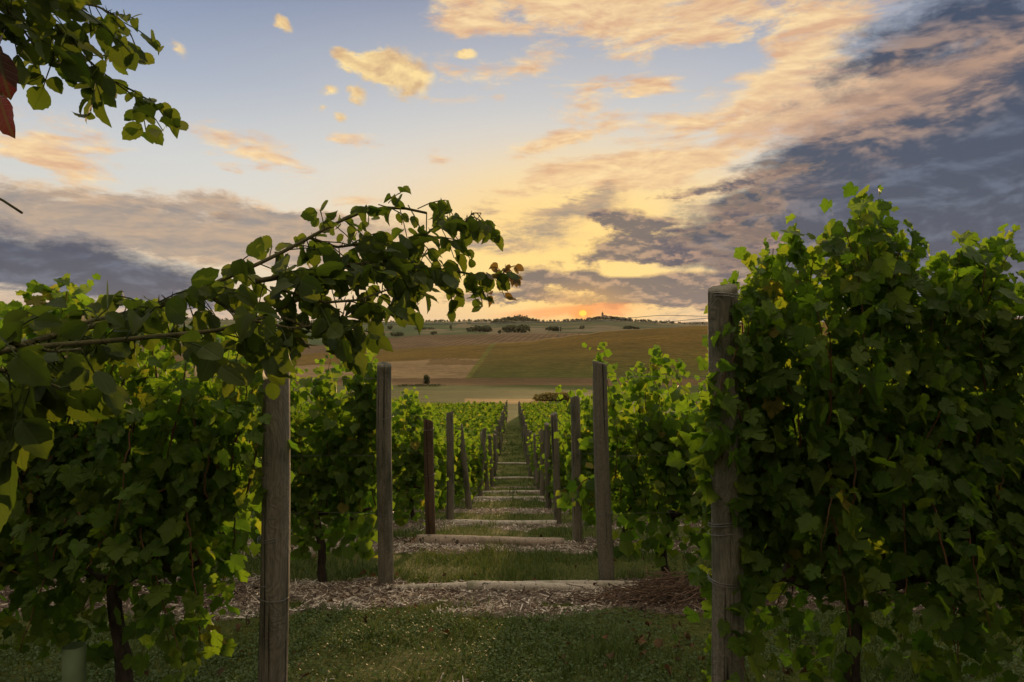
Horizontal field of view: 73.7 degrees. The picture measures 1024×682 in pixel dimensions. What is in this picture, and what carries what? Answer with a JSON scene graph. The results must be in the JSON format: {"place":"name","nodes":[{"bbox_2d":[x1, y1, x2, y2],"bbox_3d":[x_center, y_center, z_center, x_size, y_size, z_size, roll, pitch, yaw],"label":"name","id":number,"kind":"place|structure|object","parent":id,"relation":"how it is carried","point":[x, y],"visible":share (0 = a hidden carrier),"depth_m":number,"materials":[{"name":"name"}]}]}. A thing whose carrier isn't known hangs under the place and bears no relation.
{"place":"outdoors","nodes":[
{"label":"outdoors","id":0,"kind":"place"},
{"bbox_2d":[0,317,1023,681],"bbox_3d":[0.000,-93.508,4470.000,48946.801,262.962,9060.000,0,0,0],"label":"ground","id":1,"kind":"structure","parent":0,"point":[458,361],"depth_m":10.42,"materials":[{"name":"plant"}]},
{"bbox_2d":[61,641,86,681],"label":"tree guard","id":2,"kind":"object","parent":1,"relation":"on","point":[74,662],"visible":0.91,"depth_m":3.07,"materials":[{"name":"plastic"}]},
{"bbox_2d":[3,362,154,480],"bbox_3d":[-3.916,1.087,6.119,1.485,2.452,0.736,0,0,0],"label":"grape vine","id":3,"kind":"object","parent":1,"relation":"on","point":[93,425],"depth_m":6.05,"materials":[{"name":"green plant"}]},
{"bbox_2d":[0,273,165,649],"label":"grape vine","id":4,"kind":"object","parent":1,"relation":"on","point":[75,297],"visible":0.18,"depth_m":3.19,"materials":[{"name":"green plant"}]},
{"bbox_2d":[0,0,188,145],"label":"tree branch","id":5,"kind":"object","parent":1,"relation":"on","point":[64,56],"visible":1,"depth_m":1.18,"materials":[{"name":"green plant"}]},
{"bbox_2d":[0,298,299,681],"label":"grape vine","id":6,"kind":"object","parent":1,"relation":"on","point":[140,516],"visible":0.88,"depth_m":3.08,"materials":[{"name":"green plant"}]},
{"bbox_2d":[120,332,261,562],"bbox_3d":[-2.848,1.077,6.113,1.720,2.453,0.840,0,0,0],"label":"grape vine","id":7,"kind":"object","parent":1,"relation":"on","point":[254,546],"visible":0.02,"depth_m":6.07,"materials":[{"name":"green plant"}]},
{"bbox_2d":[165,393,261,534],"bbox_3d":[-3.842,1.592,8.825,1.720,2.289,0.840,0,0,0],"label":"grape vine","id":8,"kind":"object","parent":1,"relation":"on","point":[251,509],"visible":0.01,"depth_m":8.70,"materials":[{"name":"green plant"}]},
{"bbox_2d":[0,186,523,531],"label":"tree branch","id":9,"kind":"object","parent":1,"relation":"on","point":[36,394],"visible":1,"depth_m":1.08,"materials":[{"name":"green plant"}]},
{"bbox_2d":[256,370,290,681],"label":"wooden post","id":10,"kind":"object","parent":1,"relation":"on","point":[274,589],"visible":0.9,"depth_m":3.15,"materials":[{"name":"grey wood"}]},
{"bbox_2d":[65,580,262,586],"bbox_3d":[-2.560,1.138,3.221,2.870,0.018,0.086,0,0,2],"label":"trellis wire","id":11,"kind":"object","parent":10,"relation":"attached to","point":[181,583],"visible":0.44,"depth_m":3.22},
{"bbox_2d":[119,376,218,377],"bbox_3d":[-2.560,0.167,3.221,2.870,0.018,0.086,0,0,2],"label":"trellis wire","id":12,"kind":"object","parent":10,"relation":"attached to","point":[162,377],"visible":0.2,"depth_m":3.22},
{"bbox_2d":[250,391,342,537],"bbox_3d":[-2.689,1.605,8.863,1.456,2.248,0.920,0,0,0],"label":"grape vine","id":13,"kind":"object","parent":1,"relation":"on","point":[293,519],"visible":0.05,"depth_m":8.78,"materials":[{"name":"green plant"}]},
{"bbox_2d":[247,346,394,581],"bbox_3d":[-1.710,1.168,6.110,1.309,2.305,0.738,0,0,-13],"label":"grape vine","id":14,"kind":"object","parent":1,"relation":"on","point":[354,433],"visible":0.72,"depth_m":6.04,"materials":[{"name":"green plant"}]},
{"bbox_2d":[321,439,375,520],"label":"grape vine","id":15,"kind":"object","parent":1,"relation":"on","point":[351,518],"depth_m":11.57,"materials":[{"name":"green plant"}]},
{"bbox_2d":[376,362,393,584],"bbox_3d":[-1.105,1.322,5.950,0.156,2.280,0.149,0,0,0],"label":"wooden post","id":16,"kind":"object","parent":1,"relation":"on","point":[385,512],"visible":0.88,"depth_m":5.89,"materials":[{"name":"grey wood"}]},
{"bbox_2d":[242,512,373,513],"bbox_3d":[-3.624,1.499,5.971,5.034,0.018,0.086,0,0,1],"label":"trellis wire","id":17,"kind":"object","parent":16,"relation":"attached to","point":[324,512],"visible":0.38,"depth_m":5.97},
{"bbox_2d":[253,455,365,455],"bbox_3d":[-3.624,0.999,5.971,5.034,0.018,0.086,0,0,1],"label":"trellis wire","id":18,"kind":"object","parent":16,"relation":"attached to","point":[330,455],"visible":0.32,"depth_m":5.97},
{"bbox_2d":[337,387,448,528],"bbox_3d":[-1.580,1.649,8.905,1.488,2.166,1.042,0,0,0],"label":"grape vine","id":19,"kind":"object","parent":1,"relation":"on","point":[408,462],"visible":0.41,"depth_m":8.83,"materials":[{"name":"green plant"}]},
{"bbox_2d":[390,332,403,335],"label":"hedge","id":20,"kind":"object","parent":1,"relation":"on","point":[398,334],"visible":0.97,"depth_m":1209.76,"materials":[{"name":"green plant"}]},
{"bbox_2d":[397,383,445,385],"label":"hedge","id":21,"kind":"object","parent":1,"relation":"on","point":[420,384],"visible":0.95,"depth_m":240.57,"materials":[{"name":"green plant"}]},
{"bbox_2d":[391,415,460,519],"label":"grape vine","id":22,"kind":"object","parent":1,"relation":"on","point":[442,461],"visible":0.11,"depth_m":11.53,"materials":[{"name":"green plant"}]},
{"bbox_2d":[423,374,429,383],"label":"shrub","id":23,"kind":"object","parent":1,"relation":"on","point":[426,380],"visible":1,"depth_m":269.87,"materials":[{"name":"green plant"}]},
{"bbox_2d":[423,419,435,534],"bbox_3d":[-1.044,1.943,8.701,0.146,1.902,0.142,-2,0,0],"label":"wooden post","id":24,"kind":"object","parent":1,"relation":"on","point":[430,523],"visible":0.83,"depth_m":8.66,"materials":[{"name":"brown wood"}]},
{"bbox_2d":[421,415,445,425],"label":"grape vine","id":25,"kind":"object","parent":1,"relation":"on","point":[437,420],"visible":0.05,"depth_m":38.42,"materials":[{"name":"green plant"}]},
{"bbox_2d":[414,433,473,504],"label":"grape vine","id":26,"kind":"object","parent":1,"relation":"on","point":[458,487],"visible":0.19,"depth_m":14.16,"materials":[{"name":"green plant"}]},
{"bbox_2d":[438,403,456,408],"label":"grape vine","id":27,"kind":"object","parent":1,"relation":"on","point":[440,406],"visible":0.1,"depth_m":62.73,"materials":[{"name":"green plant"}]},
{"bbox_2d":[445,411,453,520],"bbox_3d":[-1.039,2.263,11.390,0.148,2.205,0.142,0,1,0],"label":"wooden post","id":28,"kind":"object","parent":1,"relation":"on","point":[450,469],"visible":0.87,"depth_m":11.34,"materials":[{"name":"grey wood"}]},
{"bbox_2d":[440,422,471,431],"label":"grape vine","id":29,"kind":"object","parent":1,"relation":"on","point":[455,423],"visible":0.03,"depth_m":35.57,"materials":[{"name":"green plant"}]},
{"bbox_2d":[438,435,485,495],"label":"grape vine","id":30,"kind":"object","parent":1,"relation":"on","point":[474,462],"visible":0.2,"depth_m":16.70,"materials":[{"name":"green plant"}]},
{"bbox_2d":[453,416,473,428],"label":"grape vine","id":31,"kind":"object","parent":1,"relation":"on","point":[463,421],"visible":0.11,"depth_m":38.46,"materials":[{"name":"green plant"}]},
{"bbox_2d":[457,424,472,508],"bbox_3d":[-0.958,2.757,14.083,0.150,2.126,0.138,-8,1,-18],"label":"wooden post","id":32,"kind":"object","parent":1,"relation":"on","point":[467,492],"visible":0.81,"depth_m":14.04,"materials":[{"name":"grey wood"}]},
{"bbox_2d":[456,415,475,422],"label":"grape vine","id":33,"kind":"object","parent":1,"relation":"on","point":[459,419],"visible":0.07,"depth_m":41.09,"materials":[{"name":"green plant"}]},
{"bbox_2d":[442,431,493,489],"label":"grape vine","id":34,"kind":"object","parent":1,"relation":"on","point":[487,462],"visible":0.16,"depth_m":19.47,"materials":[{"name":"green plant"}]},
{"bbox_2d":[460,402,476,407],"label":"grape vine","id":35,"kind":"object","parent":1,"relation":"on","point":[466,403],"visible":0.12,"depth_m":68.12,"materials":[{"name":"green plant"}]},
{"bbox_2d":[465,410,480,416],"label":"grape vine","id":36,"kind":"object","parent":1,"relation":"on","point":[466,412],"visible":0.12,"depth_m":49.26,"materials":[{"name":"green plant"}]},
{"bbox_2d":[463,408,485,415],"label":"grape vine","id":37,"kind":"object","parent":1,"relation":"on","point":[475,411],"visible":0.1,"depth_m":51.89,"materials":[{"name":"green plant"}]},
{"bbox_2d":[454,429,499,451],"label":"grape vine","id":38,"kind":"object","parent":1,"relation":"on","point":[472,433],"visible":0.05,"depth_m":27.58,"materials":[{"name":"green plant"}]},
{"bbox_2d":[466,325,492,331],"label":"hedge","id":39,"kind":"object","parent":1,"relation":"on","point":[484,328],"visible":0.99,"depth_m":1287.92,"materials":[{"name":"green plant"}]},
{"bbox_2d":[463,427,499,454],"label":"grape vine","id":40,"kind":"object","parent":1,"relation":"on","point":[477,430],"visible":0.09,"depth_m":30.37,"materials":[{"name":"green plant"}]},
{"bbox_2d":[467,436,495,484],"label":"grape vine","id":41,"kind":"object","parent":1,"relation":"on","point":[488,465],"visible":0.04,"depth_m":22.17,"materials":[{"name":"green plant"}]},
{"bbox_2d":[464,422,499,443],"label":"grape vine","id":42,"kind":"object","parent":1,"relation":"on","point":[480,424],"visible":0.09,"depth_m":33.03,"materials":[{"name":"green plant"}]},
{"bbox_2d":[478,428,486,495],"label":"wooden post","id":43,"kind":"object","parent":1,"relation":"on","point":[483,439],"visible":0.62,"depth_m":16.84,"materials":[{"name":"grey wood"}]},
{"bbox_2d":[480,432,489,490],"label":"wooden post","id":44,"kind":"object","parent":1,"relation":"on","point":[487,487],"visible":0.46,"depth_m":19.42,"materials":[{"name":"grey wood"}]},
{"bbox_2d":[471,420,500,429],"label":"grape vine","id":45,"kind":"object","parent":1,"relation":"on","point":[489,424],"visible":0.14,"depth_m":35.65,"materials":[{"name":"green plant"}]},
{"bbox_2d":[470,415,503,431],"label":"grape vine","id":46,"kind":"object","parent":1,"relation":"on","point":[495,419],"visible":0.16,"depth_m":38.31,"materials":[{"name":"green plant"}]},
{"bbox_2d":[473,415,503,434],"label":"grape vine","id":47,"kind":"object","parent":1,"relation":"on","point":[486,417],"visible":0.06,"depth_m":41.05,"materials":[{"name":"green plant"}]},
{"bbox_2d":[477,413,499,421],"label":"grape vine","id":48,"kind":"object","parent":1,"relation":"on","point":[488,415],"visible":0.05,"depth_m":43.84,"materials":[{"name":"green plant"}]},
{"bbox_2d":[415,534,563,546],"bbox_3d":[-0.275,2.489,8.465,1.840,0.173,0.174,0,0,0],"label":"log step","id":49,"kind":"object","parent":1,"relation":"on","point":[469,539],"visible":0.65,"depth_m":8.40,"materials":[{"name":"wood"}]},
{"bbox_2d":[487,434,493,486],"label":"wooden post","id":50,"kind":"object","parent":1,"relation":"on","point":[491,460],"visible":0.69,"depth_m":22.08,"materials":[{"name":"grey wood"}]},
{"bbox_2d":[481,410,503,432],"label":"grape vine","id":51,"kind":"object","parent":1,"relation":"on","point":[495,413],"visible":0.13,"depth_m":46.42,"materials":[{"name":"green plant"}]},
{"bbox_2d":[493,434,495,476],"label":"wooden post","id":52,"kind":"object","parent":1,"relation":"on","point":[494,453],"visible":0.77,"depth_m":24.86,"materials":[{"name":"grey wood"}]},
{"bbox_2d":[494,430,496,469],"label":"wooden post","id":53,"kind":"object","parent":1,"relation":"on","point":[495,431],"visible":0.45,"depth_m":27.54,"materials":[{"name":"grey wood"}]},
{"bbox_2d":[487,406,505,420],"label":"grape vine","id":54,"kind":"object","parent":1,"relation":"on","point":[498,408],"visible":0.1,"depth_m":57.34,"materials":[{"name":"green plant"}]},
{"bbox_2d":[498,420,500,455],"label":"wooden post","id":55,"kind":"object","parent":1,"relation":"on","point":[499,443],"visible":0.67,"depth_m":32.94,"materials":[{"name":"brown wood"}]},
{"bbox_2d":[490,320,512,323],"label":"hedge","id":56,"kind":"object","parent":1,"relation":"on","point":[495,321],"visible":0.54,"depth_m":1961.26,"materials":[{"name":"green plant"}]},
{"bbox_2d":[452,519,556,525],"bbox_3d":[-0.126,2.987,11.155,1.725,0.145,0.146,0,0,0],"label":"log step","id":57,"kind":"object","parent":1,"relation":"on","point":[512,522],"visible":0.57,"depth_m":11.11,"materials":[{"name":"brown wood"}]},
{"bbox_2d":[372,580,637,590],"bbox_3d":[-0.050,2.091,5.779,2.264,0.116,0.088,0,0,-1],"label":"log step","id":58,"kind":"object","parent":1,"relation":"on","point":[601,583],"visible":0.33,"depth_m":5.77,"materials":[{"name":"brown wood"}]},
{"bbox_2d":[489,477,532,478],"bbox_3d":[0.000,4.951,24.591,1.993,0.128,0.120,0,0,0],"label":"log step","id":59,"kind":"object","parent":1,"relation":"on","point":[512,477],"visible":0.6,"depth_m":24.55,"materials":[{"name":"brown wood"}]},
{"bbox_2d":[497,462,524,464],"bbox_3d":[0.093,5.319,29.611,2.059,0.117,0.113,0,0,0],"label":"log step","id":60,"kind":"object","parent":1,"relation":"on","point":[498,463],"visible":0.56,"depth_m":29.58,"materials":[{"name":"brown wood"}]},
{"bbox_2d":[483,490,539,492],"bbox_3d":[-0.049,4.261,19.186,1.751,0.134,0.122,0,0,1],"label":"log step","id":61,"kind":"object","parent":1,"relation":"on","point":[522,491],"visible":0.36,"depth_m":19.15,"materials":[{"name":"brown wood"}]},
{"bbox_2d":[0,422,1023,681],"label":"grass","id":62,"kind":"structure","parent":1,"relation":"on","point":[626,656],"depth_m":4.36,"materials":[{"name":"plant"}]},
{"bbox_3d":[-1.164,0.947,3.330,0.019,2.076,0.016,0,0,0],"label":"metal stake","id":63,"kind":"object","parent":62,"relation":"on","visible":0},
{"bbox_2d":[363,315,709,324],"bbox_3d":[-0.160,-0.094,3.115,2.057,0.036,0.006,0,0,12],"label":"crossing wire","id":64,"kind":"object","parent":63,"relation":"attached to","point":[551,321],"visible":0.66,"depth_m":3.04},
{"bbox_2d":[0,490,1023,681],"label":"mulch","id":65,"kind":"object","parent":1,"relation":"on","point":[298,585],"visible":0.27,"depth_m":5.50,"materials":[{"name":"wood"}]},
{"bbox_2d":[474,496,551,500],"bbox_3d":[0.020,3.811,16.489,1.880,0.136,0.129,0,0,0],"label":"log step","id":66,"kind":"object","parent":1,"relation":"on","point":[509,497],"visible":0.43,"depth_m":16.45,"materials":[{"name":"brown wood"}]},
{"bbox_2d":[502,324,530,332],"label":"hedge","id":67,"kind":"object","parent":1,"relation":"on","point":[521,328],"visible":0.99,"depth_m":1226.65,"materials":[{"name":"green plant"}]},
{"bbox_2d":[524,422,525,454],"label":"wooden post","id":68,"kind":"object","parent":1,"relation":"on","point":[524,439],"visible":0.45,"depth_m":32.95,"materials":[{"name":"brown wood"}]},
{"bbox_2d":[525,424,526,449],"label":"wooden post","id":69,"kind":"object","parent":1,"relation":"on","point":[526,436],"visible":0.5,"depth_m":30.21,"materials":[{"name":"brown wood"}]},
{"bbox_2d":[526,430,528,469],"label":"wooden post","id":70,"kind":"object","parent":1,"relation":"on","point":[527,451],"visible":0.48,"depth_m":27.56,"materials":[{"name":"brown wood"}]},
{"bbox_2d":[528,431,531,476],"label":"wooden post","id":71,"kind":"object","parent":1,"relation":"on","point":[529,462],"visible":0.52,"depth_m":24.87,"materials":[{"name":"brown wood"}]},
{"bbox_2d":[526,437,535,482],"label":"grape vine","id":72,"kind":"object","parent":1,"relation":"on","point":[532,468],"visible":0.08,"depth_m":22.32,"materials":[{"name":"green plant"}]},
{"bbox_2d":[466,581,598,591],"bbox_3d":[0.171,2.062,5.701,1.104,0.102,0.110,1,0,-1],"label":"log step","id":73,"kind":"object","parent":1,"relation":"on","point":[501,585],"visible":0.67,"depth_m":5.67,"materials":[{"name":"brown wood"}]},
{"bbox_2d":[520,410,545,429],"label":"grape vine","id":74,"kind":"object","parent":1,"relation":"on","point":[533,412],"visible":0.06,"depth_m":49.13,"materials":[{"name":"green plant"}]},
{"bbox_2d":[520,412,545,420],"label":"grape vine","id":75,"kind":"object","parent":1,"relation":"on","point":[532,413],"visible":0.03,"depth_m":46.55,"materials":[{"name":"green plant"}]},
{"bbox_2d":[533,433,535,485],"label":"wooden post","id":76,"kind":"object","parent":1,"relation":"on","point":[534,449],"visible":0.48,"depth_m":22.14,"materials":[{"name":"brown wood"}]},
{"bbox_2d":[520,413,549,427],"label":"grape vine","id":77,"kind":"object","parent":1,"relation":"on","point":[537,417],"visible":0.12,"depth_m":43.78,"materials":[{"name":"green plant"}]},
{"bbox_2d":[525,418,546,429],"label":"grape vine","id":78,"kind":"object","parent":1,"relation":"on","point":[530,422],"visible":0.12,"depth_m":35.67,"materials":[{"name":"green plant"}]},
{"bbox_2d":[535,431,539,489],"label":"wooden post","id":79,"kind":"object","parent":1,"relation":"on","point":[537,476],"visible":0.51,"depth_m":19.45,"materials":[{"name":"brown wood"}]},
{"bbox_2d":[527,415,548,428],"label":"grape vine","id":80,"kind":"object","parent":1,"relation":"on","point":[531,418],"visible":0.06,"depth_m":41.08,"materials":[{"name":"green plant"}]},
{"bbox_2d":[528,419,550,428],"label":"grape vine","id":81,"kind":"object","parent":1,"relation":"on","point":[536,420],"visible":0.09,"depth_m":38.42,"materials":[{"name":"green plant"}]},
{"bbox_2d":[522,425,560,441],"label":"grape vine","id":82,"kind":"object","parent":1,"relation":"on","point":[532,428],"visible":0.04,"depth_m":33.00,"materials":[{"name":"green plant"}]},
{"bbox_2d":[540,429,544,495],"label":"wooden post","id":83,"kind":"object","parent":1,"relation":"on","point":[542,475],"visible":0.62,"depth_m":16.77,"materials":[{"name":"brown wood"}]},
{"bbox_2d":[544,423,551,508],"bbox_3d":[0.742,2.747,14.086,0.150,2.126,0.138,0,1,-16],"label":"wooden post","id":84,"kind":"object","parent":1,"relation":"on","point":[548,502],"visible":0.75,"depth_m":14.03,"materials":[{"name":"brown wood"}]},
{"bbox_2d":[535,427,564,483],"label":"grape vine","id":85,"kind":"object","parent":1,"relation":"on","point":[538,449],"visible":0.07,"depth_m":16.84,"materials":[{"name":"green plant"}]},
{"bbox_2d":[532,391,570,400],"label":"shrub","id":86,"kind":"object","parent":1,"relation":"on","point":[548,396],"visible":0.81,"depth_m":109.32,"materials":[{"name":"brown plant"}]},
{"bbox_2d":[545,326,562,330],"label":"hedge","id":87,"kind":"object","parent":1,"relation":"on","point":[554,328],"visible":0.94,"depth_m":1310.42,"materials":[{"name":"green plant"}]},
{"bbox_2d":[550,412,560,523],"bbox_3d":[0.737,2.298,11.408,0.145,2.214,0.142,-2,-1,0],"label":"wooden post","id":88,"kind":"object","parent":1,"relation":"on","point":[555,461],"visible":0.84,"depth_m":11.36,"materials":[{"name":"brown wood"}]},
{"bbox_2d":[144,534,973,681],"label":"leaf litter","id":89,"kind":"object","parent":1,"relation":"on","point":[657,642],"visible":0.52,"depth_m":4.22,"materials":[{"name":"plant"}]},
{"bbox_2d":[538,424,583,499],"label":"grape vine","id":90,"kind":"object","parent":1,"relation":"on","point":[549,487],"visible":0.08,"depth_m":14.02,"materials":[{"name":"green plant"}]},
{"bbox_2d":[569,396,581,542],"bbox_3d":[0.812,1.783,8.614,0.196,2.195,0.142,0,0,32],"label":"wooden post","id":91,"kind":"object","parent":1,"relation":"on","point":[576,470],"visible":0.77,"depth_m":8.57,"materials":[{"name":"brown wood"}]},
{"bbox_2d":[547,418,614,514],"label":"grape vine","id":92,"kind":"object","parent":1,"relation":"on","point":[562,452],"visible":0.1,"depth_m":11.56,"materials":[{"name":"green plant"}]},
{"bbox_2d":[592,360,614,579],"bbox_3d":[0.801,1.315,5.949,0.157,2.299,0.150,-2,0,0],"label":"wooden post","id":93,"kind":"object","parent":1,"relation":"on","point":[604,512],"visible":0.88,"depth_m":5.90,"materials":[{"name":"brown wood"}]},
{"bbox_2d":[608,376,705,377],"bbox_3d":[3.482,0.313,5.970,5.316,0.018,0.086,0,0,-1],"label":"trellis wire","id":94,"kind":"object","parent":93,"relation":"attached to","point":[643,376],"visible":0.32,"depth_m":5.94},
{"bbox_2d":[186,314,1021,324],"bbox_3d":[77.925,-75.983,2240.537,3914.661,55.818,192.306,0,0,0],"label":"woodland","id":95,"kind":"object","parent":1,"relation":"on","point":[520,318],"visible":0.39,"depth_m":2200.29,"materials":[{"name":"plant"}]},
{"bbox_2d":[553,372,687,532],"bbox_3d":[1.388,1.574,8.828,1.720,2.344,0.840,0,0,0],"label":"grape vine","id":96,"kind":"object","parent":1,"relation":"on","point":[589,518],"visible":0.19,"depth_m":8.81,"materials":[{"name":"green plant"}]},
{"bbox_2d":[623,325,639,328],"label":"hedge","id":97,"kind":"object","parent":1,"relation":"on","point":[629,327],"visible":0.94,"depth_m":1470.24,"materials":[{"name":"green plant"}]},
{"bbox_2d":[555,342,709,579],"bbox_3d":[1.219,1.157,6.112,1.680,2.304,0.791,0,0,0],"label":"grape vine","id":98,"kind":"object","parent":1,"relation":"on","point":[654,434],"visible":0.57,"depth_m":6.08,"materials":[{"name":"green plant"}]},
{"bbox_2d":[615,445,677,515],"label":"grape vine","id":99,"kind":"object","parent":1,"relation":"on","point":[651,480],"depth_m":11.43,"materials":[{"name":"green plant"}]},
{"bbox_2d":[515,563,815,617],"bbox_3d":[1.277,1.923,5.248,2.502,0.404,0.996,0,0,0],"label":"twig pile","id":100,"kind":"object","parent":1,"relation":"on","point":[655,591],"visible":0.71,"depth_m":5.24,"materials":[{"name":"wood"}]},
{"bbox_2d":[658,375,707,532],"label":"grape vine","id":101,"kind":"object","parent":1,"relation":"on","point":[689,519],"visible":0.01,"depth_m":8.84,"materials":[{"name":"green plant"}]},
{"bbox_2d":[708,283,743,681],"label":"wooden post","id":102,"kind":"object","parent":1,"relation":"on","point":[727,567],"visible":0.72,"depth_m":2.89,"materials":[{"name":"brown wood"}]},
{"bbox_2d":[730,314,1019,318],"bbox_3d":[2.360,-0.105,2.970,2.881,0.018,0.086,0,0,-2],"label":"trellis wire","id":103,"kind":"object","parent":102,"relation":"attached to","point":[932,315],"visible":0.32,"depth_m":2.97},
{"bbox_2d":[768,593,1018,595],"bbox_3d":[2.360,1.100,2.970,2.881,0.018,0.086,0,0,-2],"label":"trellis wire","id":104,"kind":"object","parent":102,"relation":"attached to","point":[824,595],"visible":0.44,"depth_m":2.97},
{"bbox_2d":[765,417,813,572],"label":"grape vine","id":105,"kind":"object","parent":1,"relation":"on","point":[792,434],"visible":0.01,"depth_m":6.15,"materials":[{"name":"green plant"}]},
{"bbox_2d":[666,181,1023,681],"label":"grape vine","id":106,"kind":"object","parent":1,"relation":"on","point":[887,528],"visible":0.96,"depth_m":2.86,"materials":[{"name":"green plant"}]},
{"bbox_2d":[892,223,1023,681],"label":"grape vine","id":107,"kind":"object","parent":1,"relation":"on","point":[993,365],"visible":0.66,"depth_m":2.96,"materials":[{"name":"green plant"}]},
{"bbox_2d":[0,0,1023,322],"label":"sky","id":108,"kind":"structure","parent":0,"point":[620,153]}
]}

